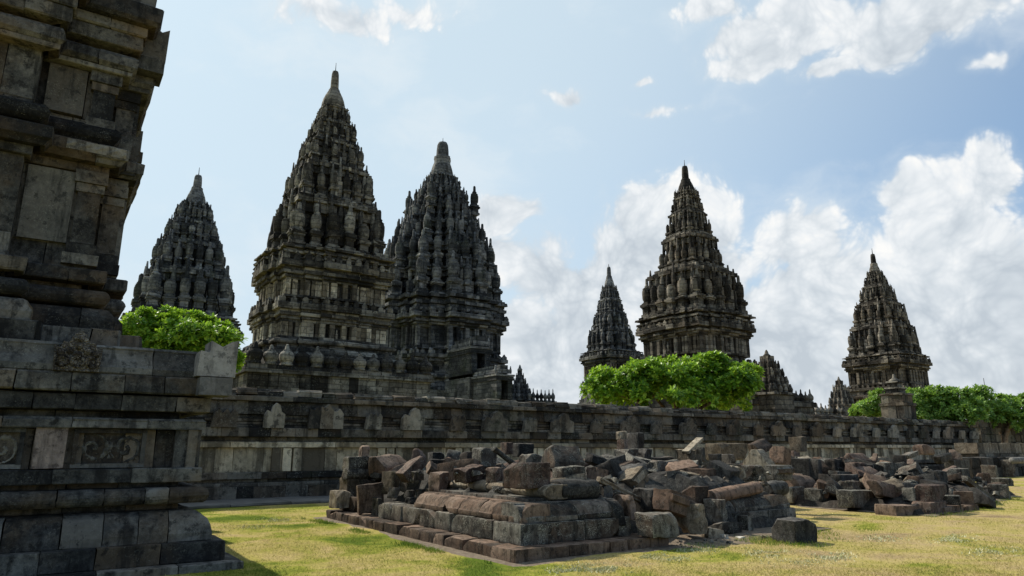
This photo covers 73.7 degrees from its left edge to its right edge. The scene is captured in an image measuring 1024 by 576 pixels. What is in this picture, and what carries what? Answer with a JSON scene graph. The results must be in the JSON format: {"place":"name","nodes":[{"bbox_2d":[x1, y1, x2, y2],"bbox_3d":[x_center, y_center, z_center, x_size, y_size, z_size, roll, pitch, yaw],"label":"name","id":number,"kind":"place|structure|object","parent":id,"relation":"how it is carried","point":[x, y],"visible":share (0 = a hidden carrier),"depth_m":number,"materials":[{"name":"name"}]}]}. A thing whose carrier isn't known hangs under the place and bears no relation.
{"place":"outdoors","nodes":[
{"label":"outdoors","id":0,"kind":"place"},
{"bbox_2d":[120,167,242,342],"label":"temple tower","id":1,"kind":"structure","parent":0,"point":[187,270],"depth_m":91.77,"materials":[{"name":"stone"}]},
{"bbox_2d":[178,496,328,508],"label":"path","id":2,"kind":"structure","parent":0,"point":[224,503],"depth_m":19.81,"materials":[{"name":"stone"}]},
{"bbox_2d":[232,67,434,396],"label":"temple tower","id":3,"kind":"structure","parent":0,"point":[323,277],"depth_m":49.75,"materials":[{"name":"grey stone"}]},
{"bbox_2d":[383,141,514,399],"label":"temple tower","id":4,"kind":"structure","parent":0,"point":[444,302],"depth_m":81.81,"materials":[{"name":"stone"}]},
{"bbox_2d":[117,0,1023,421],"label":"sky","id":5,"kind":"structure","parent":0,"point":[814,138],"materials":[{"name":"blue"}]},
{"bbox_2d":[165,476,1023,575],"bbox_3d":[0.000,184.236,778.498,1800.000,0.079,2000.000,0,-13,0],"label":"ground","id":6,"kind":"structure","parent":0,"point":[859,561],"depth_m":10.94,"materials":[{"name":"plant"}]},
{"bbox_2d":[0,0,243,575],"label":"stone temple","id":7,"kind":"structure","parent":6,"relation":"on","point":[100,440],"depth_m":9.67,"materials":[{"name":"stone"}]},
{"bbox_2d":[119,304,247,372],"bbox_3d":[-12.392,4.073,25.385,4.937,6.895,3.060,0,-13,0],"label":"leafy tree","id":8,"kind":"object","parent":6,"relation":"on","point":[175,330],"visible":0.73,"depth_m":25.19,"materials":[{"name":"green plant"}]},
{"bbox_2d":[510,365,531,401],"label":"spire shrine","id":9,"kind":"object","parent":6,"relation":"on","point":[520,388],"visible":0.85,"depth_m":76.79,"materials":[{"name":"stone"}]},
{"bbox_2d":[523,388,556,402],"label":"balustrade","id":10,"kind":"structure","parent":6,"relation":"on","point":[541,396],"depth_m":76.40,"materials":[{"name":"stone"}]},
{"bbox_2d":[326,468,795,562],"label":"ruined plinth","id":11,"kind":"structure","parent":6,"relation":"on","point":[480,517],"depth_m":11.34,"materials":[{"name":"stone"}]},
{"bbox_2d":[329,490,353,508],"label":"fallen stone","id":12,"kind":"object","parent":11,"relation":"on","point":[338,499],"visible":0.88,"depth_m":15.81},
{"bbox_2d":[339,478,359,495],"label":"fallen stone","id":13,"kind":"object","parent":11,"relation":"on","point":[349,485],"visible":0.51,"depth_m":16.16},
{"bbox_2d":[359,479,378,484],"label":"fallen stone","id":14,"kind":"object","parent":11,"relation":"on","point":[363,481],"visible":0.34,"depth_m":16.27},
{"bbox_2d":[342,468,368,480],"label":"fallen stone","id":15,"kind":"object","parent":14,"relation":"on","point":[360,473],"visible":0.81,"depth_m":16.21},
{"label":"fallen stone","id":16,"kind":"object","parent":14,"relation":"on","visible":0},
{"bbox_2d":[342,456,373,468],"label":"fallen stone","id":17,"kind":"object","parent":16,"relation":"on","point":[357,462],"visible":0.71,"depth_m":16.36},
{"bbox_2d":[356,482,383,514],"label":"fallen stone","id":18,"kind":"object","parent":11,"relation":"on","point":[366,493],"visible":0.85,"depth_m":14.94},
{"bbox_2d":[368,454,406,475],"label":"fallen stone","id":19,"kind":"object","parent":11,"relation":"on","point":[381,463],"visible":0.71,"depth_m":16.11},
{"bbox_2d":[381,471,399,494],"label":"fallen stone","id":20,"kind":"object","parent":11,"relation":"on","point":[391,479],"visible":0.63,"depth_m":14.98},
{"bbox_2d":[428,471,448,491],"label":"fallen stone","id":21,"kind":"object","parent":11,"relation":"on","point":[437,481],"visible":0.91,"depth_m":13.50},
{"bbox_2d":[437,459,487,485],"bbox_3d":[-0.993,3.811,13.886,0.953,0.505,0.624,-16,-32,27],"label":"fallen stone","id":22,"kind":"object","parent":11,"relation":"on","point":[448,467],"visible":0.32,"depth_m":13.71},
{"bbox_2d":[472,447,496,466],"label":"fallen stone","id":23,"kind":"object","parent":22,"relation":"on","point":[485,457],"visible":0.79,"depth_m":13.81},
{"bbox_2d":[453,464,484,483],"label":"fallen stone","id":24,"kind":"object","parent":11,"relation":"on","point":[464,475],"visible":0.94,"depth_m":12.82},
{"bbox_2d":[485,467,503,482],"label":"fallen stone","id":25,"kind":"object","parent":11,"relation":"on","point":[494,474],"visible":0.85,"depth_m":12.52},
{"bbox_2d":[512,443,533,456],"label":"fallen stone","id":26,"kind":"object","parent":11,"relation":"on","point":[519,449],"visible":0.73,"depth_m":16.25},
{"bbox_2d":[503,462,550,489],"bbox_3d":[0.250,3.125,11.383,0.678,0.425,0.470,11,-17,-39],"label":"fallen stone","id":27,"kind":"object","parent":11,"relation":"on","point":[526,476],"visible":0.98,"depth_m":11.20,"materials":[{"name":"stone"}]},
{"bbox_2d":[519,453,541,462],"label":"fallen stone","id":28,"kind":"object","parent":11,"relation":"on","point":[530,458],"visible":0.84,"depth_m":13.94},
{"bbox_2d":[552,465,585,478],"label":"fallen stone","id":29,"kind":"object","parent":11,"relation":"on","point":[561,472],"visible":0.58,"depth_m":11.93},
{"bbox_2d":[551,478,600,500],"bbox_3d":[1.069,3.427,11.602,0.854,0.369,0.431,9,-16,-33],"label":"fallen stone","id":30,"kind":"object","parent":11,"relation":"on","point":[576,489],"visible":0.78,"depth_m":11.47,"materials":[{"name":"stone"}]},
{"bbox_2d":[584,452,606,465],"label":"fallen stone","id":31,"kind":"object","parent":11,"relation":"on","point":[592,459],"visible":0.56,"depth_m":14.06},
{"bbox_2d":[587,467,608,484],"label":"fallen stone","id":32,"kind":"object","parent":11,"relation":"on","point":[594,473],"visible":0.61,"depth_m":12.70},
{"bbox_2d":[586,459,621,476],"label":"fallen stone","id":33,"kind":"object","parent":11,"relation":"on","point":[613,467],"visible":0.4,"depth_m":13.74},
{"bbox_2d":[606,500,625,525],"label":"fallen stone","id":34,"kind":"object","parent":11,"relation":"on","point":[617,509],"visible":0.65,"depth_m":11.36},
{"bbox_2d":[596,477,640,501],"bbox_3d":[1.952,3.647,12.324,1.200,0.103,0.118,33,-30,-31],"label":"fallen stone","id":35,"kind":"object","parent":11,"relation":"on","point":[605,482],"visible":0.88,"depth_m":12.24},
{"bbox_2d":[613,494,635,519],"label":"fallen stone","id":36,"kind":"object","parent":11,"relation":"on","point":[627,503],"visible":0.64,"depth_m":11.74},
{"bbox_2d":[618,466,648,487],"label":"fallen stone","id":37,"kind":"object","parent":11,"relation":"on","point":[635,476],"visible":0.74,"depth_m":13.46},
{"bbox_2d":[632,488,657,512],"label":"fallen stone","id":38,"kind":"object","parent":11,"relation":"on","point":[645,503],"visible":0.57,"depth_m":12.51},
{"bbox_2d":[634,512,678,537],"bbox_3d":[2.411,3.935,11.349,0.686,0.422,0.415,10,-17,-37],"label":"fallen stone","id":39,"kind":"object","parent":11,"relation":"on","point":[657,524],"visible":1,"depth_m":11.19,"materials":[{"name":"stone"}]},
{"bbox_2d":[648,459,678,470],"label":"fallen stone","id":40,"kind":"object","parent":11,"relation":"on","point":[659,465],"visible":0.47,"depth_m":15.44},
{"bbox_2d":[665,459,698,470],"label":"fallen stone","id":41,"kind":"object","parent":11,"relation":"on","point":[683,465],"visible":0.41,"depth_m":14.99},
{"bbox_2d":[681,486,708,503],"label":"fallen stone","id":42,"kind":"object","parent":11,"relation":"on","point":[698,494],"visible":0.62,"depth_m":13.41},
{"bbox_2d":[686,468,715,476],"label":"fallen stone","id":43,"kind":"object","parent":11,"relation":"on","point":[702,472],"visible":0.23,"depth_m":14.62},
{"bbox_2d":[703,498,727,522],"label":"fallen stone","id":44,"kind":"object","parent":11,"relation":"on","point":[715,511],"visible":0.84,"depth_m":13.14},
{"bbox_2d":[706,460,739,479],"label":"fallen stone","id":45,"kind":"object","parent":11,"relation":"on","point":[723,469],"visible":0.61,"depth_m":14.74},
{"bbox_2d":[705,443,747,459],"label":"fallen stone","id":46,"kind":"object","parent":11,"relation":"on","point":[739,451],"visible":0.77,"depth_m":19.36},
{"bbox_2d":[708,482,762,500],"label":"fallen stone","id":47,"kind":"object","parent":11,"relation":"on","point":[729,493],"visible":0.8,"depth_m":13.83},
{"bbox_2d":[741,465,766,481],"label":"fallen stone","id":48,"kind":"object","parent":11,"relation":"on","point":[753,472],"visible":0.84,"depth_m":16.21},
{"bbox_2d":[759,480,788,495],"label":"fallen stone","id":49,"kind":"object","parent":11,"relation":"on","point":[780,487],"visible":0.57,"depth_m":14.68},
{"bbox_2d":[313,517,827,566],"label":"soil","id":50,"kind":"structure","parent":6,"relation":"on","point":[756,532],"depth_m":11.56,"materials":[{"name":"soil"}]},
{"bbox_2d":[675,503,707,534],"bbox_3d":[3.220,4.136,12.275,0.305,0.564,0.567,9,-16,-33],"label":"fallen stone","id":51,"kind":"object","parent":50,"relation":"on","point":[694,522],"visible":0.77,"depth_m":12.11,"materials":[{"name":"stone"}]},
{"bbox_2d":[652,488,697,517],"bbox_3d":[2.928,3.870,12.229,0.416,0.395,0.937,-12,-31,41],"label":"fallen stone","id":52,"kind":"object","parent":51,"relation":"on","point":[675,503],"visible":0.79,"depth_m":11.98,"materials":[{"name":"stone"}]},
{"bbox_2d":[701,527,723,537],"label":"fallen stone","id":53,"kind":"object","parent":50,"relation":"on","point":[713,533],"visible":0.82,"depth_m":12.23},
{"bbox_2d":[708,521,741,533],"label":"fallen stone","id":54,"kind":"object","parent":50,"relation":"on","point":[727,527],"visible":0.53,"depth_m":12.75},
{"bbox_2d":[738,515,753,530],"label":"fallen stone","id":55,"kind":"object","parent":50,"relation":"on","point":[746,522],"visible":0.64,"depth_m":13.34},
{"bbox_2d":[182,387,978,499],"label":"enclosure wall","id":56,"kind":"structure","parent":6,"relation":"on","point":[262,443],"depth_m":25.31,"materials":[{"name":"stone"}]},
{"bbox_2d":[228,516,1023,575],"bbox_3d":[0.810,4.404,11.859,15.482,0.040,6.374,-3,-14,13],"label":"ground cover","id":57,"kind":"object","parent":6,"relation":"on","point":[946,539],"visible":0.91,"depth_m":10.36,"materials":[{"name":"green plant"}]},
{"bbox_2d":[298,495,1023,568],"bbox_3d":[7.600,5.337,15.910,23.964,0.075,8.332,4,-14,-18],"label":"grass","id":58,"kind":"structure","parent":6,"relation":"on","point":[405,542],"depth_m":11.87,"materials":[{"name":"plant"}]},
{"bbox_2d":[579,350,764,411],"bbox_3d":[8.943,6.744,37.082,10.379,7.098,5.262,0,-13,0],"label":"leafy tree","id":59,"kind":"object","parent":6,"relation":"on","point":[709,380],"visible":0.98,"depth_m":36.94,"materials":[{"name":"green plant"}]},
{"bbox_2d":[371,456,998,546],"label":"stone chips","id":60,"kind":"object","parent":6,"relation":"on","point":[418,474],"visible":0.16,"depth_m":14.07,"materials":[{"name":"stone"}]},
{"bbox_2d":[395,456,426,481],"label":"fallen stone","id":61,"kind":"object","parent":60,"relation":"on","point":[403,474],"visible":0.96,"depth_m":14.38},
{"bbox_2d":[676,449,701,465],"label":"fallen stone","id":62,"kind":"object","parent":60,"relation":"on","point":[694,455],"visible":0.45,"depth_m":16.82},
{"bbox_2d":[682,437,702,453],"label":"fallen stone","id":63,"kind":"object","parent":62,"relation":"on","point":[694,443],"visible":1,"depth_m":17.08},
{"bbox_2d":[748,439,771,451],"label":"fallen stone","id":64,"kind":"object","parent":6,"relation":"on","point":[765,445],"visible":0.68,"depth_m":20.66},
{"bbox_2d":[730,389,816,414],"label":"stone finials","id":65,"kind":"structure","parent":6,"relation":"on","point":[805,404],"depth_m":61.96,"materials":[{"name":"grey stone"}]},
{"bbox_2d":[755,350,794,413],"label":"gate shrine","id":66,"kind":"object","parent":6,"relation":"on","point":[776,394],"visible":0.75,"depth_m":58.49,"materials":[{"name":"grey stone"}]},
{"bbox_2d":[769,446,790,464],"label":"fallen stone","id":67,"kind":"object","parent":6,"relation":"on","point":[779,455],"visible":0.77,"depth_m":17.83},
{"bbox_2d":[771,517,816,544],"bbox_3d":[4.986,4.292,12.055,0.702,0.434,0.498,10,-16,-36],"label":"fallen stone","id":68,"kind":"object","parent":6,"relation":"on","point":[792,529],"visible":0.89,"depth_m":11.88,"materials":[{"name":"stone"}]},
{"bbox_2d":[804,487,831,501],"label":"fallen stone","id":69,"kind":"object","parent":6,"relation":"on","point":[813,494],"visible":0.54,"depth_m":19.19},
{"bbox_2d":[814,403,847,415],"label":"balustrade","id":70,"kind":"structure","parent":6,"relation":"on","point":[821,410],"depth_m":70.49,"materials":[{"name":"grey stone"}]},
{"bbox_2d":[828,377,853,414],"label":"stupa shrine","id":71,"kind":"object","parent":6,"relation":"on","point":[840,395],"visible":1,"depth_m":72.78,"materials":[{"name":"grey stone"}]},
{"bbox_2d":[848,387,884,416],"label":"bush","id":72,"kind":"object","parent":6,"relation":"on","point":[866,408],"visible":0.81,"depth_m":47.24,"materials":[{"name":"green plant"}]},
{"bbox_2d":[755,471,1015,515],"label":"ruined plinth","id":73,"kind":"structure","parent":6,"relation":"on","point":[801,500],"depth_m":18.21,"materials":[{"name":"stone"}]},
{"bbox_2d":[743,449,775,467],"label":"fallen stone","id":74,"kind":"object","parent":73,"relation":"on","point":[761,457],"visible":0.6,"depth_m":17.75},
{"bbox_2d":[764,465,794,480],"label":"fallen stone","id":75,"kind":"object","parent":73,"relation":"on","point":[782,472],"visible":0.86,"depth_m":16.59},
{"bbox_2d":[785,475,815,487],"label":"fallen stone","id":76,"kind":"object","parent":73,"relation":"on","point":[803,480],"visible":0.48,"depth_m":20.35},
{"bbox_2d":[791,458,810,476],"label":"fallen stone","id":77,"kind":"object","parent":73,"relation":"on","point":[800,465],"visible":0.69,"depth_m":21.60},
{"bbox_2d":[809,459,821,479],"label":"fallen stone","id":78,"kind":"object","parent":73,"relation":"on","point":[815,467],"visible":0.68,"depth_m":21.26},
{"bbox_2d":[824,459,844,470],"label":"fallen stone","id":79,"kind":"object","parent":73,"relation":"on","point":[833,464],"visible":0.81,"depth_m":21.43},
{"bbox_2d":[830,474,858,482],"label":"fallen stone","id":80,"kind":"object","parent":73,"relation":"on","point":[840,477],"visible":0.52,"depth_m":19.85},
{"bbox_2d":[840,480,864,489],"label":"fallen stone","id":81,"kind":"object","parent":73,"relation":"on","point":[851,485],"visible":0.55,"depth_m":19.19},
{"bbox_2d":[849,466,877,478],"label":"fallen stone","id":82,"kind":"object","parent":73,"relation":"on","point":[860,471],"visible":0.59,"depth_m":20.60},
{"bbox_2d":[862,472,886,489],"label":"fallen stone","id":83,"kind":"object","parent":73,"relation":"on","point":[867,476],"visible":0.3,"depth_m":19.04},
{"bbox_2d":[866,480,901,497],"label":"fallen stone","id":84,"kind":"object","parent":73,"relation":"on","point":[882,489],"visible":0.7,"depth_m":17.91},
{"bbox_2d":[876,462,897,475],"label":"fallen stone","id":85,"kind":"object","parent":73,"relation":"on","point":[890,468],"visible":0.6,"depth_m":21.17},
{"bbox_2d":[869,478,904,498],"bbox_3d":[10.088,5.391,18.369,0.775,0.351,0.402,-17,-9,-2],"label":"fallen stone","id":86,"kind":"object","parent":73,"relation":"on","point":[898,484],"visible":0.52,"depth_m":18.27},
{"bbox_2d":[891,462,923,479],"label":"fallen stone","id":87,"kind":"object","parent":73,"relation":"on","point":[915,468],"visible":0.41,"depth_m":21.98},
{"bbox_2d":[902,487,915,500],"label":"fallen stone","id":88,"kind":"object","parent":73,"relation":"on","point":[908,494],"visible":0.98,"depth_m":17.72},
{"bbox_2d":[914,484,946,501],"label":"fallen stone","id":89,"kind":"object","parent":73,"relation":"on","point":[930,492],"visible":0.78,"depth_m":17.50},
{"bbox_2d":[953,491,974,504],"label":"fallen stone","id":90,"kind":"object","parent":73,"relation":"on","point":[967,497],"visible":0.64,"depth_m":18.44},
{"bbox_2d":[962,475,995,499],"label":"fallen stone","id":91,"kind":"object","parent":73,"relation":"on","point":[969,481],"visible":0.64,"depth_m":20.51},
{"bbox_2d":[968,488,995,507],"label":"fallen stone","id":92,"kind":"object","parent":73,"relation":"on","point":[981,498],"visible":0.78,"depth_m":18.68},
{"bbox_2d":[987,484,1010,499],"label":"fallen stone","id":93,"kind":"object","parent":73,"relation":"on","point":[1003,490],"visible":0.69,"depth_m":21.97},
{"bbox_2d":[879,374,916,418],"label":"stone pier","id":94,"kind":"structure","parent":6,"relation":"on","point":[896,400],"depth_m":45.05,"materials":[{"name":"stone"}]},
{"bbox_2d":[791,496,1019,516],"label":"soil","id":95,"kind":"structure","parent":6,"relation":"on","point":[874,511],"depth_m":18.21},
{"bbox_2d":[784,486,807,502],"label":"fallen stone","id":96,"kind":"object","parent":95,"relation":"on","point":[793,494],"visible":0.57,"depth_m":19.61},
{"bbox_2d":[836,489,874,507],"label":"fallen stone","id":97,"kind":"object","parent":95,"relation":"on","point":[853,498],"visible":0.77,"depth_m":17.98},
{"bbox_2d":[874,504,921,515],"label":"fallen stone","id":98,"kind":"object","parent":95,"relation":"on","point":[895,509],"visible":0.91,"depth_m":16.79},
{"bbox_2d":[912,501,946,513],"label":"fallen stone","id":99,"kind":"object","parent":95,"relation":"on","point":[933,507],"visible":0.62,"depth_m":17.12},
{"bbox_2d":[913,444,934,454],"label":"fallen stone","id":100,"kind":"object","parent":6,"relation":"on","point":[922,449],"visible":0.94,"depth_m":31.21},
{"bbox_2d":[905,384,993,426],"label":"leafy tree","id":101,"kind":"object","parent":6,"relation":"on","point":[936,402],"visible":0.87,"depth_m":48.68,"materials":[{"name":"green plant"}]},
{"bbox_2d":[942,495,960,508],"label":"fallen stone","id":102,"kind":"object","parent":6,"relation":"on","point":[952,499],"visible":0.54,"depth_m":18.03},
{"bbox_2d":[944,460,969,469],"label":"fallen stone","id":103,"kind":"object","parent":6,"relation":"on","point":[960,463],"visible":0.68,"depth_m":32.61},
{"bbox_2d":[933,453,951,463],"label":"fallen stone","id":104,"kind":"object","parent":103,"relation":"on","point":[941,458],"visible":1,"depth_m":32.03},
{"bbox_2d":[954,443,1023,456],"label":"wall","id":105,"kind":"structure","parent":6,"relation":"on","point":[989,449],"depth_m":40.81,"materials":[{"name":"stone"}]},
{"bbox_2d":[981,465,998,477],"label":"fallen stone","id":106,"kind":"object","parent":6,"relation":"on","point":[991,470],"visible":0.71,"depth_m":33.89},
{"bbox_2d":[959,383,1023,442],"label":"leafy tree","id":107,"kind":"object","parent":6,"relation":"on","point":[1006,407],"visible":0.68,"depth_m":51.59,"materials":[{"name":"green plant"}]},
{"bbox_2d":[962,456,1023,477],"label":"wall","id":108,"kind":"structure","parent":6,"relation":"on","point":[976,463],"depth_m":38.19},
{"bbox_2d":[965,420,1023,442],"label":"wall","id":109,"kind":"structure","parent":6,"relation":"on","point":[987,433],"depth_m":51.20,"materials":[{"name":"stone"}]},
{"bbox_2d":[1000,460,1015,476],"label":"fallen stone","id":110,"kind":"object","parent":6,"relation":"on","point":[1008,468],"visible":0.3,"depth_m":38.44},
{"bbox_2d":[577,264,643,405],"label":"temple tower","id":111,"kind":"structure","parent":0,"point":[611,341],"depth_m":99.35,"materials":[{"name":"stone"}]},
{"bbox_2d":[632,160,755,410],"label":"temple tower","id":112,"kind":"structure","parent":0,"point":[695,302],"depth_m":70.92,"materials":[{"name":"grey stone"}]},
{"bbox_2d":[841,251,932,416],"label":"temple tower","id":113,"kind":"structure","parent":0,"point":[883,343],"depth_m":86.72,"materials":[{"name":"grey stone"}]},
{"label":"fallen stone","id":114,"kind":"object","parent":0,"visible":0},
{"bbox_2d":[541,445,584,467],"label":"fallen stone","id":115,"kind":"object","parent":114,"relation":"on","point":[554,456],"visible":0.77,"depth_m":12.72,"materials":[{"name":"stone"}]},
{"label":"fallen stone","id":116,"kind":"object","parent":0,"visible":0},
{"bbox_2d":[627,432,643,448],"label":"fallen stone","id":117,"kind":"object","parent":116,"relation":"on","point":[635,440],"visible":0.68,"depth_m":18.20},
{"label":"fallen stone","id":118,"kind":"object","parent":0,"visible":0},
{"bbox_2d":[788,436,806,451],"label":"fallen stone","id":119,"kind":"object","parent":118,"relation":"on","point":[798,444],"visible":0.91,"depth_m":26.17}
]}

